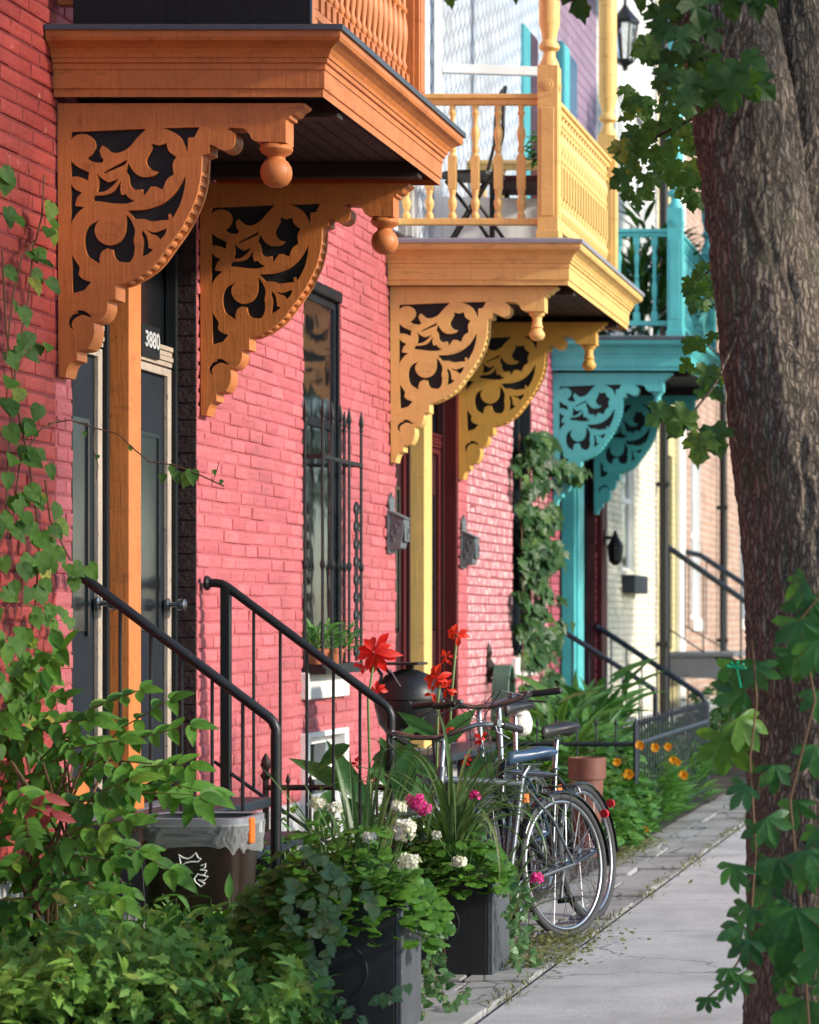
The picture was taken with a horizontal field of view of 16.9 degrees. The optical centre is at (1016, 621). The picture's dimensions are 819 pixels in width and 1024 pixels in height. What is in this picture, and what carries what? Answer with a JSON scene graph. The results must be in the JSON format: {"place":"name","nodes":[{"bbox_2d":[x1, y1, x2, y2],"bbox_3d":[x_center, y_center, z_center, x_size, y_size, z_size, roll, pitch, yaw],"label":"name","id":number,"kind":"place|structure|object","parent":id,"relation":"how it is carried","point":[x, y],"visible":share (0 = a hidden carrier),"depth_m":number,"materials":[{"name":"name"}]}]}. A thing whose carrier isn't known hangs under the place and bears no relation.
{"place":"outdoors","nodes":[
{"label":"outdoors","id":0,"kind":"place"},
{"bbox_2d":[0,733,745,1023],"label":"garden soil","id":1,"kind":"structure","parent":0,"point":[725,779],"depth_m":16.59,"materials":[{"name":"brown soil"}]},
{"bbox_2d":[0,628,235,956],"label":"leafy bush","id":2,"kind":"object","parent":1,"relation":"on","point":[36,880],"visible":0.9,"depth_m":9.59,"materials":[{"name":"green plant"}]},
{"bbox_2d":[0,885,346,1023],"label":"ground cover","id":3,"kind":"object","parent":1,"relation":"on","point":[47,977],"visible":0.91,"depth_m":8.78,"materials":[{"name":"green plant"}]},
{"bbox_2d":[79,573,280,869],"bbox_3d":[-3.412,0.611,10.700,0.873,1.699,0.090,0,0,0],"label":"stair railing","id":4,"kind":"object","parent":1,"relation":"on","point":[184,653],"visible":0.53,"depth_m":10.69,"materials":[{"name":"black metal"}]},
{"bbox_2d":[105,873,275,1003],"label":"leafy weeds","id":5,"kind":"object","parent":1,"relation":"on","point":[211,917],"visible":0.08,"depth_m":9.64,"materials":[{"name":"green plant"}]},
{"bbox_2d":[135,812,263,924],"bbox_3d":[-3.198,1.097,10.280,0.460,0.685,0.384,0,0,0],"label":"rubbish bin","id":6,"kind":"object","parent":1,"relation":"on","point":[210,856],"visible":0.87,"depth_m":10.12,"materials":[{"name":"brown plastic"}]},
{"bbox_2d":[86,797,338,908],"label":"entry stairs","id":7,"kind":"structure","parent":1,"relation":"on","point":[251,804],"depth_m":11.72,"materials":[{"name":"grey stone"}]},
{"bbox_2d":[203,576,395,850],"bbox_3d":[-3.360,0.621,12.350,0.917,1.678,0.090,0,0,0],"label":"stair railing","id":8,"kind":"object","parent":1,"relation":"on","point":[228,591],"visible":0.69,"depth_m":12.34,"materials":[{"name":"black metal"}]},
{"bbox_2d":[255,805,381,901],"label":"garden plant","id":9,"kind":"object","parent":1,"relation":"on","point":[288,859],"visible":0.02,"depth_m":11.45,"materials":[{"name":"green plant"}]},
{"bbox_2d":[293,900,420,1023],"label":"planter box","id":10,"kind":"object","parent":1,"relation":"on","point":[363,969],"visible":0.48,"depth_m":9.24,"materials":[{"name":"grey plastic"}]},
{"bbox_2d":[226,796,456,957],"bbox_3d":[-2.416,0.904,9.407,0.812,0.552,0.584,0,0,0],"label":"geranium","id":11,"kind":"object","parent":10,"relation":"in","point":[404,880],"visible":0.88,"depth_m":9.31,"materials":[{"name":"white plant"}]},
{"bbox_2d":[279,846,412,1023],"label":"trailing ivy","id":12,"kind":"object","parent":10,"relation":"in","point":[326,919],"visible":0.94,"depth_m":9.09,"materials":[{"name":"green plant"}]},
{"bbox_2d":[265,735,451,901],"bbox_3d":[-2.423,0.728,9.602,0.678,0.624,0.706,0,0,0],"label":"strap leaf plant","id":13,"kind":"object","parent":10,"relation":"in","point":[347,823],"visible":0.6,"depth_m":9.58,"materials":[{"name":"green plant"}]},
{"bbox_2d":[421,900,471,1020],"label":"trailing ivy","id":14,"kind":"object","parent":10,"relation":"hanging from","point":[429,974],"visible":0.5,"depth_m":9.76,"materials":[{"name":"green plant"}]},
{"bbox_2d":[289,633,424,832],"bbox_3d":[-3.264,0.709,12.780,0.668,1.314,0.463,0,0,0],"label":"canna lily","id":15,"kind":"object","parent":1,"relation":"on","point":[380,656],"visible":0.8,"depth_m":12.89,"materials":[{"name":"red plant"}]},
{"bbox_2d":[260,753,493,852],"bbox_3d":[-3.170,1.055,13.000,1.160,0.810,0.057,0,0,0],"label":"iron fence","id":16,"kind":"object","parent":1,"relation":"on","point":[265,764],"visible":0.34,"depth_m":12.99,"materials":[{"name":"black metal"}]},
{"bbox_2d":[343,817,439,857],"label":"garden plant","id":17,"kind":"object","parent":1,"relation":"on","point":[408,838],"depth_m":12.15,"materials":[{"name":"green plant"}]},
{"bbox_2d":[348,727,497,826],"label":"canna lily","id":18,"kind":"object","parent":17,"relation":"on","point":[492,774],"visible":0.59,"depth_m":12.31,"materials":[{"name":"plant"}]},
{"bbox_2d":[369,623,497,800],"bbox_3d":[-2.800,0.623,12.540,0.642,1.232,0.526,0,0,0],"label":"canna lily","id":19,"kind":"object","parent":17,"relation":"on","point":[419,726],"visible":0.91,"depth_m":12.61,"materials":[{"name":"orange plant"}]},
{"bbox_2d":[374,662,442,817],"bbox_3d":[-3.293,0.836,14.177,0.404,1.251,0.416,0,0,0],"label":"kettle grill","id":20,"kind":"object","parent":1,"relation":"on","point":[406,687],"visible":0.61,"depth_m":14.07,"materials":[{"name":"black metal"}]},
{"bbox_2d":[318,783,517,874],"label":"garden plant","id":21,"kind":"object","parent":1,"relation":"on","point":[342,833],"visible":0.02,"depth_m":13.88,"materials":[{"name":"green plant"}]},
{"bbox_2d":[411,691,555,892],"bbox_3d":[-2.591,0.901,13.498,0.620,1.120,1.672,0,0,23],"label":"bicycle","id":22,"kind":"object","parent":1,"relation":"on","point":[519,713],"visible":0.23,"depth_m":13.76,"materials":[{"name":"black metal"}]},
{"bbox_2d":[416,742,570,851],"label":"entry stairs","id":23,"kind":"structure","parent":1,"relation":"on","point":[459,751],"depth_m":17.02,"materials":[{"name":"grey stone"}]},
{"bbox_2d":[476,673,646,788],"bbox_3d":[-3.291,0.921,18.895,1.395,1.101,1.870,0,0,0],"label":"garden plant","id":24,"kind":"object","parent":1,"relation":"on","point":[586,731],"visible":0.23,"depth_m":18.87,"materials":[{"name":"green plant"}]},
{"bbox_2d":[496,718,637,821],"bbox_3d":[-2.950,1.045,17.200,0.928,0.830,0.032,0,0,0],"label":"iron fence","id":25,"kind":"object","parent":1,"relation":"on","point":[635,750],"visible":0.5,"depth_m":17.19,"materials":[{"name":"black metal"}]},
{"bbox_2d":[568,756,605,857],"bbox_3d":[-2.605,1.140,15.900,0.231,0.640,0.231,0,0,0],"label":"flower pot","id":26,"kind":"object","parent":1,"relation":"on","point":[591,770],"visible":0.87,"depth_m":15.82,"materials":[{"name":"orange ceramic"}]},
{"bbox_2d":[564,778,650,852],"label":"garden plant","id":27,"kind":"object","parent":1,"relation":"on","point":[624,810],"visible":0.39,"depth_m":16.60,"materials":[{"name":"green plant"}]},
{"bbox_2d":[540,658,681,783],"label":"garden plant","id":28,"kind":"object","parent":1,"relation":"on","point":[606,699],"visible":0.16,"depth_m":20.56,"materials":[{"name":"green plant"}]},
{"bbox_2d":[547,735,687,840],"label":"flowering plant","id":29,"kind":"object","parent":1,"relation":"on","point":[648,798],"visible":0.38,"depth_m":17.19,"materials":[{"name":"green plant"}]},
{"bbox_2d":[597,716,676,763],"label":"entry stairs","id":30,"kind":"structure","parent":1,"relation":"on","point":[629,720],"depth_m":23.70,"materials":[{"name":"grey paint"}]},
{"bbox_2d":[566,631,657,727],"bbox_3d":[-3.414,0.738,21.950,0.872,1.445,0.090,0,0,0],"label":"stair railing","id":31,"kind":"object","parent":30,"relation":"attached to","point":[596,652],"visible":0.33,"depth_m":21.94,"materials":[{"name":"black metal"}]},
{"bbox_2d":[596,623,706,755],"bbox_3d":[-3.322,0.735,23.950,1.030,1.449,0.090,0,0,0],"label":"stair railing","id":32,"kind":"object","parent":30,"relation":"on","point":[653,663],"visible":0.5,"depth_m":23.93,"materials":[{"name":"black metal"}]},
{"bbox_2d":[600,735,706,828],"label":"garden plant","id":33,"kind":"object","parent":1,"relation":"on","point":[676,800],"visible":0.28,"depth_m":18.45,"materials":[{"name":"green plant"}]},
{"bbox_2d":[636,700,708,835],"bbox_3d":[-2.500,1.045,19.220,0.032,0.830,3.992,0,0,0],"label":"iron fence","id":34,"kind":"object","parent":1,"relation":"on","point":[688,724],"visible":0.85,"depth_m":19.07,"materials":[{"name":"black metal"}]},
{"bbox_2d":[627,720,726,802],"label":"garden plant","id":35,"kind":"object","parent":1,"relation":"on","point":[703,769],"visible":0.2,"depth_m":20.46,"materials":[{"name":"green plant"}]},
{"bbox_2d":[676,671,746,774],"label":"garden plant","id":36,"kind":"object","parent":1,"relation":"on","point":[722,717],"visible":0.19,"depth_m":25.20,"materials":[{"name":"green plant"}]},
{"bbox_2d":[717,327,745,720],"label":"row house","id":37,"kind":"structure","parent":1,"relation":"on","point":[734,561],"depth_m":35.49,"materials":[{"name":"brown brick"}]},
{"bbox_2d":[740,537,745,618],"bbox_3d":[-3.981,-1.040,36.950,0.258,2.200,1.100,0,0,0],"label":"window","id":38,"kind":"structure","parent":37,"relation":"in","point":[741,564],"depth_m":37.39,"materials":[{"name":"white paint"}]},
{"bbox_2d":[417,780,745,1023],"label":"flagstone path","id":39,"kind":"structure","parent":0,"point":[682,843],"depth_m":14.16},
{"bbox_2d":[421,867,508,974],"bbox_3d":[-2.373,1.245,11.018,0.415,0.430,0.363,0,0,0],"label":"planter box","id":40,"kind":"object","parent":39,"relation":"on","point":[477,942],"visible":0.29,"depth_m":10.84,"materials":[{"name":"grey plastic"}]},
{"bbox_2d":[375,790,543,899],"bbox_3d":[-2.390,0.929,10.929,0.661,0.479,0.758,0,0,-27],"label":"geranium","id":41,"kind":"object","parent":40,"relation":"in","point":[424,849],"visible":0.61,"depth_m":10.79,"materials":[{"name":"green plant"}]},
{"bbox_2d":[314,709,610,882],"bbox_3d":[-2.358,0.720,10.868,1.234,0.701,1.115,0,0,28],"label":"strap leaf plant","id":42,"kind":"object","parent":40,"relation":"in","point":[454,818],"visible":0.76,"depth_m":10.84,"materials":[{"name":"green plant"}]},
{"bbox_2d":[420,830,517,895],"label":"geranium","id":43,"kind":"object","parent":40,"relation":"in","point":[487,858],"visible":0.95,"depth_m":10.69,"materials":[{"name":"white plant"}]},
{"bbox_2d":[499,859,542,972],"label":"trailing ivy","id":44,"kind":"object","parent":40,"relation":"hanging from","point":[516,950],"visible":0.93,"depth_m":10.88,"materials":[{"name":"green plant"}]},
{"bbox_2d":[507,827,590,937],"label":"strap leaf plant","id":45,"kind":"object","parent":40,"relation":"in","point":[523,882],"visible":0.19,"depth_m":11.66,"materials":[{"name":"green plant"}]},
{"bbox_2d":[379,718,609,936],"bbox_3d":[-2.356,0.950,11.730,0.607,1.032,1.746,-7,-3,25],"label":"bicycle","id":46,"kind":"object","parent":39,"relation":"on","point":[582,807],"visible":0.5,"depth_m":12.01,"materials":[{"name":"silver metal"}]},
{"bbox_2d":[432,687,617,937],"bbox_3d":[-2.259,0.891,12.379,0.671,1.148,1.746,-7,-2,14],"label":"bicycle","id":47,"kind":"object","parent":39,"relation":"on","point":[565,728],"visible":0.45,"depth_m":12.55,"materials":[{"name":"black metal"}]},
{"bbox_2d":[445,793,735,999],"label":"fallen leaves","id":48,"kind":"object","parent":39,"relation":"on","point":[691,881],"visible":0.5,"depth_m":12.14,"materials":[{"name":"plant"}]},
{"bbox_2d":[481,814,745,1008],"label":"joint weeds","id":49,"kind":"object","parent":39,"relation":"on","point":[542,952],"visible":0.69,"depth_m":11.92,"materials":[{"name":"green plant"}]},
{"bbox_2d":[670,651,745,680],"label":"entry stairs","id":50,"kind":"structure","parent":39,"relation":"on","point":[691,664],"depth_m":28.24,"materials":[{"name":"grey paint"}]},
{"bbox_2d":[669,545,744,710],"bbox_3d":[-3.345,0.298,28.250,1.083,2.324,0.090,0,0,0],"label":"stair railing","id":51,"kind":"object","parent":50,"relation":"attached to","point":[706,574],"visible":0.39,"depth_m":28.23,"materials":[{"name":"black metal"}]},
{"bbox_2d":[685,549,743,659],"bbox_3d":[-3.342,0.307,29.950,1.031,2.305,0.090,0,0,0],"label":"stair railing","id":52,"kind":"object","parent":50,"relation":"attached to","point":[723,570],"visible":0.44,"depth_m":29.94,"materials":[{"name":"black metal"}]},
{"bbox_2d":[478,825,745,1023],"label":"sidewalk","id":53,"kind":"structure","parent":0,"point":[670,977],"depth_m":11.07,"materials":[{"name":"concrete"}]},
{"bbox_2d":[658,0,718,748],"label":"row house","id":54,"kind":"structure","parent":0,"point":[692,507],"depth_m":31.30,"materials":[{"name":"yellow brick"}]},
{"bbox_2d":[691,461,699,618],"bbox_3d":[-3.981,-1.040,31.450,0.258,2.200,1.100,0,0,0],"label":"window","id":55,"kind":"structure","parent":54,"relation":"in","point":[695,473],"depth_m":31.88,"materials":[{"name":"white paint"}]},
{"bbox_2d":[716,350,727,725],"bbox_3d":[-3.770,-2.640,33.600,0.140,8.200,0.120,0,0,0],"label":"downpipe","id":56,"kind":"object","parent":54,"relation":"attached to","point":[722,507],"visible":0.35,"depth_m":33.56,"materials":[{"name":"black metal"}]},
{"bbox_3d":[-3.050,-2.945,17.150,0.154,0.130,0.154,0,0,0],"label":"flower pot","id":57,"kind":"object","parent":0,"visible":0},
{"bbox_2d":[524,122,536,168],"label":"garden plant","id":58,"kind":"object","parent":57,"relation":"in","point":[531,153],"visible":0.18,"depth_m":17.12,"materials":[{"name":"green plant"}]},
{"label":"tree strip soil","id":59,"kind":"structure","parent":0,"visible":0},
{"bbox_2d":[444,0,818,1023],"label":"maple tree","id":60,"kind":"object","parent":59,"relation":"on","point":[740,78],"visible":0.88,"depth_m":8.43,"materials":[{"name":"green plant"}]},
{"bbox_2d":[695,568,818,1023],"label":"virginia creeper","id":61,"kind":"object","parent":60,"relation":"attached to","point":[787,933],"visible":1,"depth_m":7.95,"materials":[{"name":"green plant"}]},
{"bbox_2d":[727,661,746,687],"bbox_3d":[-0.858,0.160,8.040,0.063,0.083,0.026,0,0,0],"label":"ribbon","id":62,"kind":"object","parent":61,"relation":"attached to","point":[737,667],"visible":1,"depth_m":8.03,"materials":[{"name":"green"}]},
{"label":"ground","id":63,"kind":"structure","parent":0,"visible":0},
{"bbox_2d":[0,0,465,928],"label":"row house","id":64,"kind":"structure","parent":63,"relation":"on","point":[228,184],"depth_m":11.80,"materials":[{"name":"red brick"}]},
{"bbox_2d":[72,349,116,804],"bbox_3d":[-3.917,-0.191,11.014,0.146,1.962,0.539,0,0,0],"label":"door","id":65,"kind":"structure","parent":64,"relation":"in","point":[87,386],"depth_m":11.14,"materials":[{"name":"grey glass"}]},
{"bbox_2d":[0,164,223,763],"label":"climbing vine","id":66,"kind":"object","parent":64,"relation":"attached to","point":[43,563],"visible":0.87,"depth_m":9.94,"materials":[{"name":"green plant"}]},
{"bbox_2d":[141,361,186,791],"bbox_3d":[-3.917,-0.191,11.901,0.146,1.962,0.604,0,0,0],"label":"door","id":67,"kind":"structure","parent":64,"relation":"in","point":[156,604],"depth_m":12.04,"materials":[{"name":"grey glass"}]},
{"bbox_2d":[303,292,338,663],"bbox_3d":[-3.955,-0.770,14.530,0.206,2.280,0.980,0,0,0],"label":"window","id":68,"kind":"structure","parent":64,"relation":"in","point":[318,351],"depth_m":14.62,"materials":[{"name":"black glass"}]},
{"bbox_2d":[310,736,331,794],"bbox_3d":[-3.966,0.845,14.530,0.228,0.630,0.980,0,0,0],"label":"window","id":69,"kind":"structure","parent":64,"relation":"in","point":[318,746],"depth_m":14.64,"materials":[{"name":"white paint"}]},
{"bbox_2d":[301,399,364,673],"bbox_3d":[-3.783,-0.459,14.535,0.135,1.482,0.860,0,0,0],"label":"window grille","id":70,"kind":"object","parent":64,"relation":"attached to","point":[348,666],"depth_m":14.48,"materials":[{"name":"black metal"}]},
{"bbox_2d":[308,649,328,663],"bbox_3d":[-3.810,0.205,14.300,0.121,0.120,0.121,0,0,0],"label":"flower pot","id":71,"kind":"object","parent":70,"relation":"on","point":[312,660],"visible":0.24,"depth_m":14.26,"materials":[{"name":"ceramic"}]},
{"bbox_2d":[307,618,348,648],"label":"garden plant","id":72,"kind":"object","parent":71,"relation":"in","point":[313,633],"visible":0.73,"depth_m":14.27,"materials":[{"name":"green plant"}]},
{"bbox_2d":[325,648,344,663],"bbox_3d":[-3.805,0.205,14.620,0.121,0.120,0.121,0,0,0],"label":"flower pot","id":73,"kind":"object","parent":70,"relation":"on","point":[335,655],"visible":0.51,"depth_m":14.58,"materials":[{"name":"ceramic"}]},
{"bbox_2d":[320,618,363,651],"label":"garden plant","id":74,"kind":"object","parent":73,"relation":"in","point":[348,640],"visible":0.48,"depth_m":14.63,"materials":[{"name":"green plant"}]},
{"bbox_2d":[378,0,644,818],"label":"row house","id":75,"kind":"structure","parent":63,"relation":"on","point":[476,326],"depth_m":17.23,"materials":[{"name":"salmon red brick"},{"name":"white paint"},{"name":"glass"}]},
{"bbox_2d":[386,492,410,553],"bbox_3d":[-3.779,-0.608,16.060,0.114,0.375,0.182,0,0,0],"label":"mailbox","id":76,"kind":"object","parent":75,"relation":"attached to","point":[398,530],"visible":1,"depth_m":15.98,"materials":[{"name":"grey metal"}]},
{"bbox_2d":[396,453,405,670],"bbox_3d":[-3.960,-0.191,16.599,0.060,1.962,0.589,0,0,0],"label":"door","id":77,"kind":"structure","parent":75,"relation":"in","point":[400,468],"depth_m":16.84,"materials":[{"name":"red paint"}]},
{"bbox_2d":[432,448,440,733],"bbox_3d":[-3.960,-0.191,17.626,0.060,1.962,0.554,0,0,0],"label":"door","id":78,"kind":"structure","parent":75,"relation":"in","point":[436,454],"depth_m":17.86,"materials":[{"name":"red paint"}]},
{"bbox_2d":[460,514,480,568],"bbox_3d":[-3.779,-0.557,18.160,0.114,0.375,0.182,0,0,0],"label":"mailbox","id":79,"kind":"object","parent":75,"relation":"attached to","point":[469,549],"visible":1,"depth_m":18.09,"materials":[{"name":"grey metal"}]},
{"bbox_2d":[442,85,506,237],"bbox_3d":[-3.416,-2.852,16.502,0.409,1.036,0.404,0,0,-20],"label":"balcony chair","id":80,"kind":"object","parent":75,"relation":"on","point":[486,176],"visible":0.48,"depth_m":16.40,"materials":[{"name":"black metal"}]},
{"bbox_2d":[434,0,536,237],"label":"balcony door","id":81,"kind":"structure","parent":75,"relation":"in","point":[509,208],"depth_m":17.23,"materials":[{"name":"white paint"}]},
{"bbox_2d":[485,641,515,741],"bbox_3d":[-3.770,0.551,19.050,0.260,0.823,0.375,0,0,0],"label":"garden hose","id":82,"kind":"object","parent":75,"relation":"hanging from","point":[500,677],"visible":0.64,"depth_m":18.96,"materials":[{"name":"plastic"}]},
{"bbox_2d":[489,175,536,237],"bbox_3d":[-3.190,-2.610,17.200,0.480,0.540,0.560,0,0,0],"label":"balcony table","id":83,"kind":"object","parent":75,"relation":"on","point":[509,184],"visible":0.11,"depth_m":16.96,"materials":[{"name":"black metal"}]},
{"bbox_2d":[512,403,529,655],"bbox_3d":[-3.986,-0.770,20.390,0.268,2.280,0.980,0,0,0],"label":"window","id":84,"kind":"structure","parent":75,"relation":"in","point":[521,424],"depth_m":20.72,"materials":[{"name":"black paint"}]},
{"bbox_2d":[510,430,592,741],"bbox_3d":[-3.664,-0.093,20.891,0.359,2.907,2.272,0,0,0],"label":"wall ivy","id":85,"kind":"object","parent":75,"relation":"attached to","point":[545,556],"depth_m":20.37,"materials":[{"name":"green plant"}]},
{"bbox_2d":[547,0,724,731],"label":"row house","id":86,"kind":"structure","parent":63,"relation":"on","point":[600,431],"depth_m":23.34,"materials":[{"name":"paint"}]},
{"bbox_2d":[604,530,623,564],"bbox_3d":[-3.703,-0.680,24.120,0.175,0.320,0.150,0,0,0],"label":"wall lamp","id":87,"kind":"object","parent":86,"relation":"attached to","point":[615,546],"visible":1,"depth_m":24.08,"materials":[{"name":"black metal"}]},
{"bbox_2d":[612,95,621,334],"bbox_3d":[-3.971,-3.940,25.250,0.238,2.600,0.900,0,0,0],"label":"window","id":88,"kind":"structure","parent":86,"relation":"in","point":[618,125],"depth_m":25.59,"materials":[{"name":"white paint"}]},
{"bbox_2d":[622,470,632,570],"bbox_3d":[-3.961,-1.200,25.950,0.218,1.620,1.000,0,0,0],"label":"window","id":89,"kind":"structure","parent":86,"relation":"in","point":[627,479],"depth_m":26.23,"materials":[{"name":"white paint"}]},
{"bbox_2d":[617,0,639,70],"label":"hanging lantern","id":90,"kind":"object","parent":86,"relation":"attached to","point":[626,17],"visible":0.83,"depth_m":24.56,"materials":[{"name":"black metal"}]},
{"bbox_2d":[622,575,647,593],"bbox_3d":[-3.772,-0.370,25.950,0.125,0.180,0.900,0,0,0],"label":"mailbox","id":91,"kind":"object","parent":86,"relation":"attached to","point":[634,584],"visible":1,"depth_m":25.53,"materials":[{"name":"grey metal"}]},
{"bbox_2d":[636,121,644,334],"bbox_3d":[-3.971,-3.940,26.850,0.238,2.600,0.900,0,0,0],"label":"window","id":92,"kind":"structure","parent":86,"relation":"in","point":[642,212],"depth_m":27.19,"materials":[{"name":"white paint"}]},
{"bbox_2d":[598,198,714,334],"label":"garden plant","id":93,"kind":"object","parent":86,"relation":"on","point":[645,305],"visible":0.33,"depth_m":22.58,"materials":[{"name":"green plant"}]},
{"bbox_2d":[656,4,669,744],"bbox_3d":[-3.770,-2.640,27.950,0.140,8.200,0.120,0,0,0],"label":"downpipe","id":94,"kind":"object","parent":86,"relation":"attached to","point":[663,485],"visible":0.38,"depth_m":27.91,"materials":[{"name":"black metal"}]}
]}

